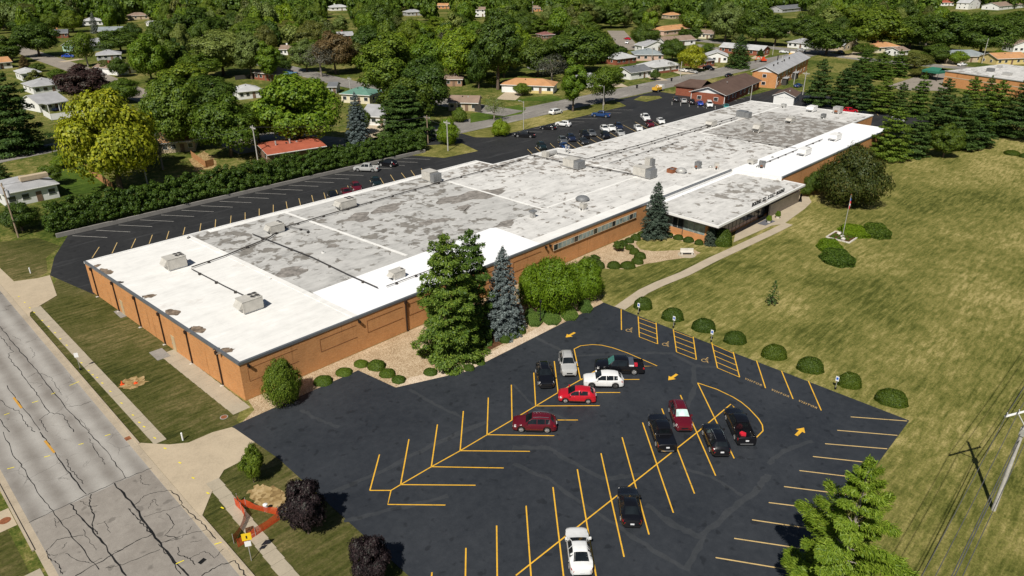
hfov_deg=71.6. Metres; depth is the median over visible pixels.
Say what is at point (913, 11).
deciduous tree
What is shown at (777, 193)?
rooftop lettering
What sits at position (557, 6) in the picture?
deciduous tree
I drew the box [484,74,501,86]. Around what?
deciduous tree
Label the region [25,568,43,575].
walk
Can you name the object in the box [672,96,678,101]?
parked suv
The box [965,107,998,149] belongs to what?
pine tree
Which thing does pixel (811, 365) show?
clipped shrub
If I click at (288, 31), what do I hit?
deciduous tree
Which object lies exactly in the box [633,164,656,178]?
rooftop unit
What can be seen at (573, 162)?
rooftop unit
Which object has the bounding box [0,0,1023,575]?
ground
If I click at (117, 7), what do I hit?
deciduous tree
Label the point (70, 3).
deciduous tree
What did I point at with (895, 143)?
pine tree
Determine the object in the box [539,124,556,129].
parked sedan
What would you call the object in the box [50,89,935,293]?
lot
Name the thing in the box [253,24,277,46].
deciduous tree
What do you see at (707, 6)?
deciduous tree
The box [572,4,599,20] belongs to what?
deciduous tree
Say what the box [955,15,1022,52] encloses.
deciduous tree
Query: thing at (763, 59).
excavator
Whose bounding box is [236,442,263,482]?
young tree
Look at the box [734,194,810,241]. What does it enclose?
entrance paving
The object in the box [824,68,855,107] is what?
pine tree
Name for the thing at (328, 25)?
deciduous tree
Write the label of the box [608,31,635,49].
street
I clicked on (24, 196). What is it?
window
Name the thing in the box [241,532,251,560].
warning sign
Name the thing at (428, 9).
wood
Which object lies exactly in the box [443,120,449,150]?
utility pole
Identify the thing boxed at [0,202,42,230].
deciduous tree
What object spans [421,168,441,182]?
rooftop unit
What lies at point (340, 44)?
deciduous tree
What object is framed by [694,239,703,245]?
clipped shrub
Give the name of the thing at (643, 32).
deciduous tree
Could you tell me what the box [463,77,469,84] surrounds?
round shrub
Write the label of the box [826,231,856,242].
flag bed
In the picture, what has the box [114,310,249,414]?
walkway
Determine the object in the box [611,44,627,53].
deciduous tree
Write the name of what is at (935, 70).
canopy
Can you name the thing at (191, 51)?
deciduous tree
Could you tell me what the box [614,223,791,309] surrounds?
footpath
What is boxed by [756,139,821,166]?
roof pipe
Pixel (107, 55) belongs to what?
house
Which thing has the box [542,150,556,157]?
duct head
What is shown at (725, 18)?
deciduous tree
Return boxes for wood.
[0,0,1023,20]
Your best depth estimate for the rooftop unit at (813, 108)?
201.46 m
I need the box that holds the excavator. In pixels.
[754,56,766,61]
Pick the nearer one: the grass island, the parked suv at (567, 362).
the parked suv at (567, 362)
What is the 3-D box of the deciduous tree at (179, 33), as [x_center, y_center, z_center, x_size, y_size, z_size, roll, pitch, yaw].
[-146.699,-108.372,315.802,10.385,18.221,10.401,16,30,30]
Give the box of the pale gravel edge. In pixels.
[397,323,555,386]
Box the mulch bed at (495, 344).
[476,320,502,349]
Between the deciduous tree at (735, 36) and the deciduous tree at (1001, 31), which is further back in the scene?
the deciduous tree at (735, 36)
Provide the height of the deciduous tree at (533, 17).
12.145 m
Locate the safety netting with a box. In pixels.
[232,494,279,546]
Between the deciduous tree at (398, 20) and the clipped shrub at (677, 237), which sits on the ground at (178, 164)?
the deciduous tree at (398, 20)
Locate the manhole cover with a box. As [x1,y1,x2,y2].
[0,517,10,523]
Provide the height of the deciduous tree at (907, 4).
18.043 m
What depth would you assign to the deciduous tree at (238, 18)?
425.20 m
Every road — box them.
[0,132,373,162]
[372,48,834,140]
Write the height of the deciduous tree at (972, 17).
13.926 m
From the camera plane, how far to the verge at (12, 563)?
59.50 m
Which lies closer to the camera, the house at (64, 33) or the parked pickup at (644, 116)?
the parked pickup at (644, 116)
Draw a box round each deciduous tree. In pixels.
[0,2,33,28]
[0,35,21,62]
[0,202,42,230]
[5,17,48,28]
[7,21,60,55]
[15,5,31,24]
[16,3,38,12]
[18,55,30,68]
[23,70,47,81]
[26,7,40,18]
[28,62,45,69]
[35,2,50,14]
[36,164,61,179]
[39,13,59,27]
[44,0,61,27]
[46,69,66,77]
[49,63,109,97]
[49,154,74,167]
[51,86,160,188]
[55,10,85,31]
[60,5,76,12]
[63,31,97,66]
[64,6,80,15]
[65,0,80,12]
[96,27,138,52]
[97,59,110,66]
[98,4,118,26]
[101,77,141,100]
[106,57,129,76]
[107,0,124,25]
[119,13,127,25]
[123,22,142,33]
[126,33,169,80]
[132,129,163,167]
[138,73,202,142]
[145,18,174,40]
[147,133,176,169]
[151,2,168,19]
[153,39,189,68]
[155,62,210,79]
[158,1,170,18]
[158,37,164,45]
[166,8,226,39]
[168,0,186,14]
[169,23,190,51]
[170,37,186,52]
[174,3,188,14]
[176,52,223,72]
[186,28,237,75]
[187,48,196,54]
[187,73,238,105]
[187,91,261,156]
[189,22,210,40]
[195,7,206,11]
[196,0,215,9]
[205,9,218,17]
[215,8,226,17]
[217,0,230,14]
[220,16,234,31]
[225,12,235,18]
[226,5,240,15]
[228,23,236,31]
[231,30,262,79]
[234,15,243,22]
[234,24,258,37]
[236,16,261,28]
[236,101,266,141]
[239,0,249,13]
[242,3,251,16]
[247,6,264,20]
[249,0,278,22]
[251,71,345,140]
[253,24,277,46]
[254,40,280,81]
[260,19,282,47]
[263,16,276,22]
[274,3,292,22]
[274,53,292,69]
[276,19,294,28]
[279,15,294,23]
[279,24,298,43]
[282,21,299,28]
[287,38,316,71]
[287,39,318,51]
[290,4,314,25]
[292,29,316,42]
[295,19,321,41]
[300,44,337,76]
[304,9,320,25]
[308,1,325,18]
[311,29,357,73]
[314,18,325,29]
[319,28,335,39]
[320,20,334,36]
[332,14,349,30]
[345,42,363,65]
[350,24,377,44]
[351,107,370,129]
[352,0,395,29]
[352,2,363,17]
[352,31,413,93]
[354,13,377,28]
[375,77,434,119]
[376,18,394,39]
[383,18,395,30]
[392,9,403,18]
[392,16,402,26]
[394,32,415,50]
[397,18,419,43]
[399,53,450,108]
[409,33,453,70]
[415,21,432,32]
[418,29,435,47]
[425,18,444,32]
[426,16,445,22]
[435,24,452,38]
[436,26,478,75]
[439,21,453,30]
[442,11,464,28]
[451,0,470,15]
[454,12,465,17]
[457,0,474,20]
[460,18,472,26]
[463,20,480,34]
[466,45,490,87]
[474,9,523,89]
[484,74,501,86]
[484,94,505,119]
[496,50,524,77]
[499,5,510,13]
[503,14,516,22]
[504,3,517,11]
[507,8,517,17]
[512,0,528,10]
[513,83,532,94]
[514,12,532,33]
[515,23,531,51]
[518,7,529,15]
[519,37,554,76]
[527,13,541,33]
[531,18,551,33]
[534,53,567,80]
[540,5,551,21]
[546,24,620,65]
[546,33,570,66]
[547,7,569,34]
[548,3,567,18]
[560,57,587,110]
[562,16,587,29]
[564,0,581,10]
[567,5,575,16]
[568,18,584,31]
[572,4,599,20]
[577,11,592,28]
[585,66,622,104]
[587,0,598,10]
[589,3,605,23]
[589,21,600,28]
[600,6,628,27]
[601,0,616,24]
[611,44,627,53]
[611,66,624,81]
[619,0,632,10]
[621,5,632,26]
[631,22,660,42]
[632,11,646,25]
[633,7,648,14]
[641,10,658,25]
[646,5,661,21]
[649,70,660,79]
[658,37,686,61]
[677,10,707,28]
[677,27,688,34]
[677,44,706,68]
[687,26,702,37]
[699,0,713,28]
[701,43,714,52]
[707,1,745,41]
[713,2,719,11]
[731,33,744,42]
[735,7,775,44]
[744,1,771,14]
[762,14,792,45]
[789,11,828,37]
[802,24,857,54]
[806,0,824,15]
[814,0,835,15]
[818,6,842,24]
[829,0,845,13]
[832,16,849,27]
[843,3,867,21]
[844,6,913,43]
[850,43,880,53]
[864,0,872,6]
[865,2,885,33]
[879,1,890,11]
[886,17,933,48]
[895,0,917,9]
[897,8,908,18]
[900,6,920,16]
[903,52,935,68]
[908,67,935,76]
[917,11,987,46]
[917,12,943,45]
[920,43,950,61]
[922,5,934,12]
[928,123,967,157]
[933,7,948,15]
[948,51,969,64]
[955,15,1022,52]
[965,13,980,19]
[971,13,989,16]
[985,14,1004,19]
[986,50,1007,53]
[1000,10,1023,37]
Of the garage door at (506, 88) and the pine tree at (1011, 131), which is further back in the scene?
the garage door at (506, 88)
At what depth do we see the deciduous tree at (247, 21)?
385.16 m
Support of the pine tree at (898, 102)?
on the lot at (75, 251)
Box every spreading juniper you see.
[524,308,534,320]
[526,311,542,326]
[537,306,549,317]
[542,308,561,325]
[560,306,578,320]
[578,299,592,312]
[815,238,843,250]
[818,247,856,267]
[837,223,870,238]
[863,222,892,239]
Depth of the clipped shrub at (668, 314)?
97.71 m
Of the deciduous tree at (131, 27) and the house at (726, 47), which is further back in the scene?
the deciduous tree at (131, 27)
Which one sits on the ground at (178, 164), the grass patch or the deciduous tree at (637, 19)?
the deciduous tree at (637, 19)
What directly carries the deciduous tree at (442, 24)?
on the ground at (178, 164)
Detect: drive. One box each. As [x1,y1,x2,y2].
[0,508,16,531]
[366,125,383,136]
[497,92,521,99]
[648,77,665,80]
[675,71,694,73]
[844,52,862,57]
[940,62,956,65]
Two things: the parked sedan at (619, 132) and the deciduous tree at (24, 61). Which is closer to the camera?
the parked sedan at (619, 132)
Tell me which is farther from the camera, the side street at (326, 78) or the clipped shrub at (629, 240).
the side street at (326, 78)
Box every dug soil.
[118,376,148,389]
[246,484,285,512]
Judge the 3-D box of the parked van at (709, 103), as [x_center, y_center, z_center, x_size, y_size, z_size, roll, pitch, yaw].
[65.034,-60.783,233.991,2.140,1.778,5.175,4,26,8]
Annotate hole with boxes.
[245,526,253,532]
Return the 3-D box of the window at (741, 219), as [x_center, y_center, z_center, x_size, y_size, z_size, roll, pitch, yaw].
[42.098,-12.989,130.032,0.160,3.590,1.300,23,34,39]
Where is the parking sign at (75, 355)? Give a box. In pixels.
[73,353,81,369]
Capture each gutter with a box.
[0,284,250,575]
[0,470,58,575]
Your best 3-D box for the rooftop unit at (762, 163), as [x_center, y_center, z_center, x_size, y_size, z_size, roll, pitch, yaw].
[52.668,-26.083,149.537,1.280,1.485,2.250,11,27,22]
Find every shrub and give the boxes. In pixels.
[313,375,332,386]
[335,367,352,376]
[354,359,368,367]
[367,359,385,371]
[379,368,395,377]
[391,375,405,383]
[423,367,437,375]
[436,117,460,145]
[452,107,466,121]
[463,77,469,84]
[464,364,474,371]
[476,360,484,365]
[491,119,510,135]
[499,335,510,343]
[507,330,518,338]
[514,324,525,334]
[589,254,600,263]
[597,261,604,268]
[607,261,620,268]
[612,240,623,248]
[620,261,635,268]
[625,237,633,243]
[625,244,634,250]
[629,248,638,254]
[631,234,640,240]
[631,257,643,264]
[633,296,652,310]
[634,252,645,259]
[661,307,683,322]
[673,234,683,239]
[683,236,693,242]
[691,317,715,333]
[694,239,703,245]
[710,228,732,247]
[723,331,746,345]
[761,343,787,360]
[796,356,824,374]
[800,184,813,195]
[803,171,824,194]
[836,371,861,389]
[870,143,889,152]
[874,388,908,408]
[1003,150,1020,155]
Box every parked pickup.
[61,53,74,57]
[353,162,379,171]
[514,130,535,137]
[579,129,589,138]
[591,110,610,117]
[594,355,644,374]
[640,113,649,120]
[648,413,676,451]
[702,65,714,69]
[724,408,756,444]
[843,107,857,112]
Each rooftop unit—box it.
[159,252,187,271]
[233,291,263,314]
[263,220,284,234]
[333,196,356,209]
[387,266,405,280]
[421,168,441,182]
[563,156,584,169]
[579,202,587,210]
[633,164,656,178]
[644,156,654,167]
[694,161,701,169]
[705,119,717,126]
[714,162,718,169]
[736,110,751,117]
[747,158,757,164]
[752,122,763,132]
[758,160,765,168]
[786,116,795,122]
[797,146,811,156]
[806,105,817,111]
[828,132,842,141]
[832,106,842,113]
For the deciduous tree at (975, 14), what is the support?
on the ground at (178, 164)
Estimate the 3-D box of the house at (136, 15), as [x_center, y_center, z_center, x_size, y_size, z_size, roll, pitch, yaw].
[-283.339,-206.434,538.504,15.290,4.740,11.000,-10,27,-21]
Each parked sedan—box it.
[327,190,338,197]
[341,187,351,194]
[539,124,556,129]
[559,142,569,148]
[565,527,592,575]
[579,137,588,144]
[587,129,595,135]
[607,124,615,130]
[615,129,624,135]
[617,486,641,527]
[634,124,642,130]
[656,117,664,123]
[680,98,686,102]
[696,101,703,105]
[793,83,802,87]
[957,62,967,65]
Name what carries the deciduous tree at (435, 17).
on the ground at (178, 164)
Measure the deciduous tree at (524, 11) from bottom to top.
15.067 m
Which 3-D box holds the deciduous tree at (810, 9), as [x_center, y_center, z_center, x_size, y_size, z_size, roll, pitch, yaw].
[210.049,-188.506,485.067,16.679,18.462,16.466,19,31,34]
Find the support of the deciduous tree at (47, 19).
on the ground at (178, 164)
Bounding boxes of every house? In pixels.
[0,56,12,68]
[0,171,59,204]
[14,67,40,80]
[21,77,59,93]
[22,91,68,112]
[52,28,69,37]
[61,38,108,51]
[82,17,103,25]
[92,60,135,74]
[95,50,121,60]
[97,26,123,32]
[127,12,148,19]
[158,131,197,152]
[233,84,263,99]
[252,67,296,80]
[252,136,326,164]
[278,43,290,54]
[328,3,346,10]
[336,30,353,39]
[339,87,381,103]
[364,104,386,125]
[402,9,419,15]
[437,3,449,8]
[444,73,464,85]
[447,95,481,110]
[475,7,485,16]
[500,78,557,93]
[531,5,542,11]
[536,31,554,39]
[600,52,636,64]
[620,64,652,79]
[631,46,663,60]
[634,39,662,50]
[636,59,679,72]
[651,24,691,35]
[658,35,696,44]
[662,12,678,18]
[685,57,715,67]
[698,30,715,38]
[705,49,728,62]
[719,42,770,55]
[771,4,805,12]
[787,38,816,48]
[829,40,857,50]
[871,40,898,52]
[885,46,909,55]
[940,0,953,5]
[941,50,983,62]
[956,0,980,9]
[978,52,1023,64]
[981,1,1023,9]
[1002,39,1023,51]
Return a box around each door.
[36,191,43,200]
[119,299,125,314]
[170,334,176,351]
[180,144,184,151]
[504,86,517,92]
[631,73,637,79]
[758,207,764,217]
[774,97,782,103]
[784,98,792,104]
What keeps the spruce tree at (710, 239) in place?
on the entrance gravel
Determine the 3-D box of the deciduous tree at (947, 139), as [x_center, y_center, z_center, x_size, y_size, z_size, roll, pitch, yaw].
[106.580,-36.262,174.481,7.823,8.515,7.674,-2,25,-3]
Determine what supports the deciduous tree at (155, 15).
on the ground at (178, 164)
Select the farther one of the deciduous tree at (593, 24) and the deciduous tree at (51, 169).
the deciduous tree at (593, 24)
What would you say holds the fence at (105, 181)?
on the house lawn at (71, 184)
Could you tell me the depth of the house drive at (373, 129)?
203.51 m
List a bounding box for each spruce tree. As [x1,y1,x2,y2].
[90,13,98,33]
[343,91,372,146]
[483,245,525,342]
[640,181,671,240]
[703,220,716,246]
[724,33,751,68]
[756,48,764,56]
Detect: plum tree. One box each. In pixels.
[276,477,327,533]
[348,534,391,575]
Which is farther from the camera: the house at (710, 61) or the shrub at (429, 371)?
the house at (710, 61)
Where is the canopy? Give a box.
[921,67,947,80]
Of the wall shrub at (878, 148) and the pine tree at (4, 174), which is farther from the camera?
the wall shrub at (878, 148)
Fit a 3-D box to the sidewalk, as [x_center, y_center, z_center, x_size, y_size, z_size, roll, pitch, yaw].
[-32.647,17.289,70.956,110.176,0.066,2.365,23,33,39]
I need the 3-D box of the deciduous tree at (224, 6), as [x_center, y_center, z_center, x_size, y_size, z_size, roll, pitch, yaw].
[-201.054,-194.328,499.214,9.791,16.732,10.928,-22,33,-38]
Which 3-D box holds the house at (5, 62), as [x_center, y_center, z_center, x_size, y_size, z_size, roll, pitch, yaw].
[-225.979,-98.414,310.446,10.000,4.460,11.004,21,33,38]
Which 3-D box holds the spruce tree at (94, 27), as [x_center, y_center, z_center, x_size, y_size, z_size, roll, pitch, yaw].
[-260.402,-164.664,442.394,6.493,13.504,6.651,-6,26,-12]
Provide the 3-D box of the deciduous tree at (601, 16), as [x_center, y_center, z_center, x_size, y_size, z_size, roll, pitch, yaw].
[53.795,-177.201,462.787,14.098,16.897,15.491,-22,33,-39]
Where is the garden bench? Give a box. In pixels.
[680,248,693,254]
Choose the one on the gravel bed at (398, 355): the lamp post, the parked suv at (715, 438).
the lamp post
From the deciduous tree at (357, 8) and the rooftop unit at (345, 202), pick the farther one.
the deciduous tree at (357, 8)
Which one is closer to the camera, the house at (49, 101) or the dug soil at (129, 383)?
the dug soil at (129, 383)
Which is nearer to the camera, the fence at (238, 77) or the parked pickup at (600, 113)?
the parked pickup at (600, 113)
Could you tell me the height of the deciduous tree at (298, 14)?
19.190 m
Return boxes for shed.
[327,82,340,92]
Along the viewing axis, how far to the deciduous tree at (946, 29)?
351.60 m
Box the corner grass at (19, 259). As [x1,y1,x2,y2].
[0,238,60,280]
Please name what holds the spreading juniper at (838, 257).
on the lawn at (923, 308)
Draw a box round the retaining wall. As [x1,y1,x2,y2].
[55,149,424,237]
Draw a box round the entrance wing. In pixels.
[647,171,805,242]
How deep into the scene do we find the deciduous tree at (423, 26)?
387.99 m
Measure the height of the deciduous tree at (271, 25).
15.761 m
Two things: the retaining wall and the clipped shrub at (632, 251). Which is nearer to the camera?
the clipped shrub at (632, 251)
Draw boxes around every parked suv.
[350,181,361,191]
[370,176,381,186]
[378,158,397,166]
[512,411,556,432]
[535,360,554,387]
[536,141,546,149]
[555,120,571,126]
[558,135,567,143]
[558,349,576,375]
[566,133,575,140]
[583,370,623,388]
[600,124,609,131]
[600,130,609,138]
[614,122,622,129]
[645,119,653,126]
[668,399,692,430]
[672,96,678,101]
[688,99,694,103]
[701,423,730,455]
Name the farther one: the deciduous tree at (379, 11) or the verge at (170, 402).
the deciduous tree at (379, 11)
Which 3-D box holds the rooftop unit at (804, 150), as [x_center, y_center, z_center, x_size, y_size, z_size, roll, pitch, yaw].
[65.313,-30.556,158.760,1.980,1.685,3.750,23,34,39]
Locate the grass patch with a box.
[634,96,661,101]
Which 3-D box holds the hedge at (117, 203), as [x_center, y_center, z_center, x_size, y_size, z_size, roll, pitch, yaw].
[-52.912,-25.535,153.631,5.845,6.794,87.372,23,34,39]
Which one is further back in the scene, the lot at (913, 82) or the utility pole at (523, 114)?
the lot at (913, 82)
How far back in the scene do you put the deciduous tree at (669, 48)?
324.93 m
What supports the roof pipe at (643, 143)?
on the factory building at (312, 315)
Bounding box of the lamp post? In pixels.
[538,300,541,320]
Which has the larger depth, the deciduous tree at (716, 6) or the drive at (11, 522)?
the deciduous tree at (716, 6)
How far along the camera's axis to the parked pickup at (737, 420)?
74.10 m
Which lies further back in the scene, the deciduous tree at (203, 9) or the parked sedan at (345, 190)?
the deciduous tree at (203, 9)
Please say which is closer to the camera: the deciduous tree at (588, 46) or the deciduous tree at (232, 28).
the deciduous tree at (588, 46)
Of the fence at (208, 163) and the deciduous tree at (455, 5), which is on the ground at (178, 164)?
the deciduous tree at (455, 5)
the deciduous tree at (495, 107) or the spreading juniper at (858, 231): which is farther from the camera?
the deciduous tree at (495, 107)
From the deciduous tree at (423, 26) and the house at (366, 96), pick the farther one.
the deciduous tree at (423, 26)
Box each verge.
[0,529,28,575]
[30,279,407,575]
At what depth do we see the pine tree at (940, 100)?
212.97 m
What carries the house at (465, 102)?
on the ground at (178, 164)
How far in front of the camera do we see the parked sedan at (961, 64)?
316.24 m
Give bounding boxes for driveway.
[0,268,56,316]
[138,427,253,515]
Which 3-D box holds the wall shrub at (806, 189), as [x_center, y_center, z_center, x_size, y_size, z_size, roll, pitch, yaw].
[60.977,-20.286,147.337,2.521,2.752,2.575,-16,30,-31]
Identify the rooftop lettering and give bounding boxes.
[752,188,784,206]
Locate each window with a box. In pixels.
[7,195,16,202]
[21,193,30,199]
[47,187,55,194]
[553,243,557,250]
[665,214,672,225]
[672,217,683,228]
[683,220,694,231]
[694,223,704,234]
[731,221,735,230]
[735,219,739,228]
[739,217,743,226]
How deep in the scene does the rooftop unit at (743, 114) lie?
194.12 m
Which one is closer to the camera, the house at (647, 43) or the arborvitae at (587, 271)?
the arborvitae at (587, 271)
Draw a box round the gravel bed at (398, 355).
[244,284,602,420]
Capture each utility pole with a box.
[0,183,18,237]
[137,142,147,183]
[250,125,257,159]
[424,115,429,142]
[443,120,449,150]
[518,100,523,129]
[991,409,1023,510]
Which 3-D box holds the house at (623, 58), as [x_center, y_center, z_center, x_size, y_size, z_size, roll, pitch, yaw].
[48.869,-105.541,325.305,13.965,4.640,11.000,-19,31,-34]
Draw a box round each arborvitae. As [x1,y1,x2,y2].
[516,263,549,306]
[522,255,582,315]
[566,255,605,301]
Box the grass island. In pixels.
[407,143,476,157]
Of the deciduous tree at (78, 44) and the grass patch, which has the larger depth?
the deciduous tree at (78, 44)
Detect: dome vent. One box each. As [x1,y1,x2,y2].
[575,195,589,201]
[676,167,686,173]
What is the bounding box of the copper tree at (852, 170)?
[816,142,895,207]
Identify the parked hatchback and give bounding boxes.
[558,385,595,403]
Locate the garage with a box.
[773,87,800,104]
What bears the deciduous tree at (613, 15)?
on the ground at (178, 164)
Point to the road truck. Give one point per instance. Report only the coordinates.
(658, 87)
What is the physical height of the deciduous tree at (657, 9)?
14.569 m
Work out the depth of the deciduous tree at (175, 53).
285.79 m
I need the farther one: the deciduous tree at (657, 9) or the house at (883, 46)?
the deciduous tree at (657, 9)
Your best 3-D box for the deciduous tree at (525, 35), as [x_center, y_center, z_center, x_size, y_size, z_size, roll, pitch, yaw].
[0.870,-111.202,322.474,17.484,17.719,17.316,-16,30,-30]
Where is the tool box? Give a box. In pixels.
[628,357,633,366]
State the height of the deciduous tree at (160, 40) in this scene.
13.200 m
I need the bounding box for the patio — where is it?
[189,151,215,171]
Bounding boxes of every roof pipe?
[191,157,526,266]
[191,268,243,294]
[252,233,377,287]
[386,269,429,286]
[528,154,632,174]
[558,117,733,158]
[593,118,737,159]
[611,141,678,162]
[720,136,794,147]
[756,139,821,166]
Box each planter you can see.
[766,215,771,222]
[775,211,780,217]
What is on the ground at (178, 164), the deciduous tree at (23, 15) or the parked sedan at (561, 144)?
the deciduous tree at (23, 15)
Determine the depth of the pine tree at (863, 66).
274.09 m
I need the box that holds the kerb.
[0,316,254,575]
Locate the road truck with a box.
[652,84,664,91]
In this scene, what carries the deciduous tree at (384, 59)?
on the ground at (178, 164)
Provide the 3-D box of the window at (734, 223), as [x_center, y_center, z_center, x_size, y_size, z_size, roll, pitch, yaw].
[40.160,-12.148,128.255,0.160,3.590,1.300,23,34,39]
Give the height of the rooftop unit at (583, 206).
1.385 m
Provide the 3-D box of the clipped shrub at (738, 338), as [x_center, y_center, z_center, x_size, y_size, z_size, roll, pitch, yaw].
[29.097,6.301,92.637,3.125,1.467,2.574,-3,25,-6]
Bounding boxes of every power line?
[921,413,1007,575]
[935,410,1019,575]
[951,434,1019,575]
[954,440,1019,575]
[962,445,1023,575]
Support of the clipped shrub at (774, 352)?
on the lawn at (923, 308)
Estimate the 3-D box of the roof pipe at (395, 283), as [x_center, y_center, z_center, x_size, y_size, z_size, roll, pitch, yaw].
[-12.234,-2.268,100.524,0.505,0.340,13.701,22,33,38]
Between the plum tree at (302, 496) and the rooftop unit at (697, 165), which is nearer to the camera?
the plum tree at (302, 496)
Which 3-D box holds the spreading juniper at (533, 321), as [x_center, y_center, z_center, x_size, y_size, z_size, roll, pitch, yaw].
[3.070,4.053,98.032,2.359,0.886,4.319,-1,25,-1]
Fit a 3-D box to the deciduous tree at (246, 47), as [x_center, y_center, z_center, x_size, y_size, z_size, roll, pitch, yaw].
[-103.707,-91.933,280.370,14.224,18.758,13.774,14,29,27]
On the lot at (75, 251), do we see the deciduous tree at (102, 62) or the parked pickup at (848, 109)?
the parked pickup at (848, 109)
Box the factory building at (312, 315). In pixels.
[83,100,888,400]
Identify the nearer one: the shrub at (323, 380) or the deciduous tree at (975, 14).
the shrub at (323, 380)
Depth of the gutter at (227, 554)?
72.79 m
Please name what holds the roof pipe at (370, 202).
on the factory building at (312, 315)
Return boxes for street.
[0,291,246,575]
[20,46,261,153]
[191,44,521,115]
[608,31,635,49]
[695,39,972,68]
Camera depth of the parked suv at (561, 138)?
188.32 m
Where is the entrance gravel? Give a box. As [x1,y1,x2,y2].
[565,231,704,268]
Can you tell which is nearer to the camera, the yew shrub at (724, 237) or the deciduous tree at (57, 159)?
the yew shrub at (724, 237)
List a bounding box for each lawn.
[55,155,104,194]
[237,136,1023,575]
[829,62,915,82]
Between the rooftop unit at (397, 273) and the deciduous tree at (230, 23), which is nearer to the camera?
the rooftop unit at (397, 273)
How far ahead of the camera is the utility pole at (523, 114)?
201.24 m
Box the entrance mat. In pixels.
[758,219,774,225]
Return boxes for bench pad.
[678,252,695,257]
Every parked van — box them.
[548,108,562,114]
[706,100,712,106]
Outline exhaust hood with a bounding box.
[529,209,536,218]
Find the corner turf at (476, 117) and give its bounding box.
[470,105,525,122]
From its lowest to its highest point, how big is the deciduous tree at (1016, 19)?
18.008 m
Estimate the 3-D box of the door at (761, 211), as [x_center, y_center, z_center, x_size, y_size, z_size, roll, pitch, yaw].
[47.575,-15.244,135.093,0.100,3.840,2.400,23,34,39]
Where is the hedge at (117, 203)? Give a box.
[40,128,427,232]
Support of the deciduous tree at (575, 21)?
on the ground at (178, 164)
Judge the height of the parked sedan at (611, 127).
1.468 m
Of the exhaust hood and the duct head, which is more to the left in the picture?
the exhaust hood
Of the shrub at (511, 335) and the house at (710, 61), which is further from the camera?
the house at (710, 61)
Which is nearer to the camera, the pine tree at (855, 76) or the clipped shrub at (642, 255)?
the clipped shrub at (642, 255)
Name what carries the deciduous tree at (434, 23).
on the ground at (178, 164)
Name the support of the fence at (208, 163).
on the patio
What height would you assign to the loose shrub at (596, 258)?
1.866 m
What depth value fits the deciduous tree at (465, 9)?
461.97 m
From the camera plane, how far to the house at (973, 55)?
327.38 m
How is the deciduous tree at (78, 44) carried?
on the ground at (178, 164)
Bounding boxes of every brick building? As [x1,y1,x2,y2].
[674,73,761,104]
[751,52,810,88]
[943,64,1023,96]
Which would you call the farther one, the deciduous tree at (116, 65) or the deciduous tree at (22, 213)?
the deciduous tree at (116, 65)
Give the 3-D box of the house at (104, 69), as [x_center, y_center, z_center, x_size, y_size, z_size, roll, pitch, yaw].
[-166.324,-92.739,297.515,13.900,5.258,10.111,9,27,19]
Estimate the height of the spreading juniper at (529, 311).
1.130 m
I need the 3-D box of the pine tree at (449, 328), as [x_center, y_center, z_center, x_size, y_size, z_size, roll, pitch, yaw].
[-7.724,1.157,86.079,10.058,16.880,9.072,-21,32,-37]
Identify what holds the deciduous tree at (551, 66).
on the ground at (178, 164)
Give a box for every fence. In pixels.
[42,109,82,119]
[89,166,113,189]
[190,151,213,166]
[235,74,253,79]
[474,105,480,111]
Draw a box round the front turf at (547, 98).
[511,95,561,100]
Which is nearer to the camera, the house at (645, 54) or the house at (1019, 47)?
the house at (645, 54)
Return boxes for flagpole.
[840,194,851,236]
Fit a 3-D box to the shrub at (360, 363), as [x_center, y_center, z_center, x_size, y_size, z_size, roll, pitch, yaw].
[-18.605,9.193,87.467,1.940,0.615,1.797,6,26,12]
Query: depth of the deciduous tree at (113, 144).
142.72 m
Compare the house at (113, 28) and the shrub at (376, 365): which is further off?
the house at (113, 28)
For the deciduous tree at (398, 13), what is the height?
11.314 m
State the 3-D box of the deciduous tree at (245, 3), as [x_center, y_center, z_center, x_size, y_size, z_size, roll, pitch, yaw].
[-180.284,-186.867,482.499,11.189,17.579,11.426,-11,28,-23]
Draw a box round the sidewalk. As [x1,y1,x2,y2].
[18,296,298,575]
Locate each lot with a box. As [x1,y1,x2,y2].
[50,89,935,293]
[232,303,908,575]
[890,73,946,90]
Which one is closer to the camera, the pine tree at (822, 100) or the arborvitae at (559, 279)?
the arborvitae at (559, 279)
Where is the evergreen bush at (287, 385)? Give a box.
[259,356,302,408]
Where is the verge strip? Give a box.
[462,102,625,136]
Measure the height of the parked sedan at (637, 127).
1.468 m
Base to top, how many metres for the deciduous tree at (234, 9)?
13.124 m
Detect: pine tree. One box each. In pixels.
[0,72,54,158]
[0,163,12,179]
[372,85,436,140]
[410,232,490,375]
[445,228,494,347]
[765,280,779,304]
[779,454,919,575]
[803,58,834,105]
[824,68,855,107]
[844,62,862,84]
[847,73,880,111]
[852,50,877,80]
[867,77,896,112]
[868,107,913,161]
[872,52,895,79]
[887,49,909,78]
[887,82,911,115]
[903,112,932,159]
[904,71,932,117]
[915,109,948,144]
[926,78,959,118]
[927,94,983,149]
[952,76,986,120]
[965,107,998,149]
[974,75,995,114]
[982,80,1015,135]
[990,80,1023,138]
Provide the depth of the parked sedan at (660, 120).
210.20 m
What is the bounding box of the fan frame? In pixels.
[666,167,676,173]

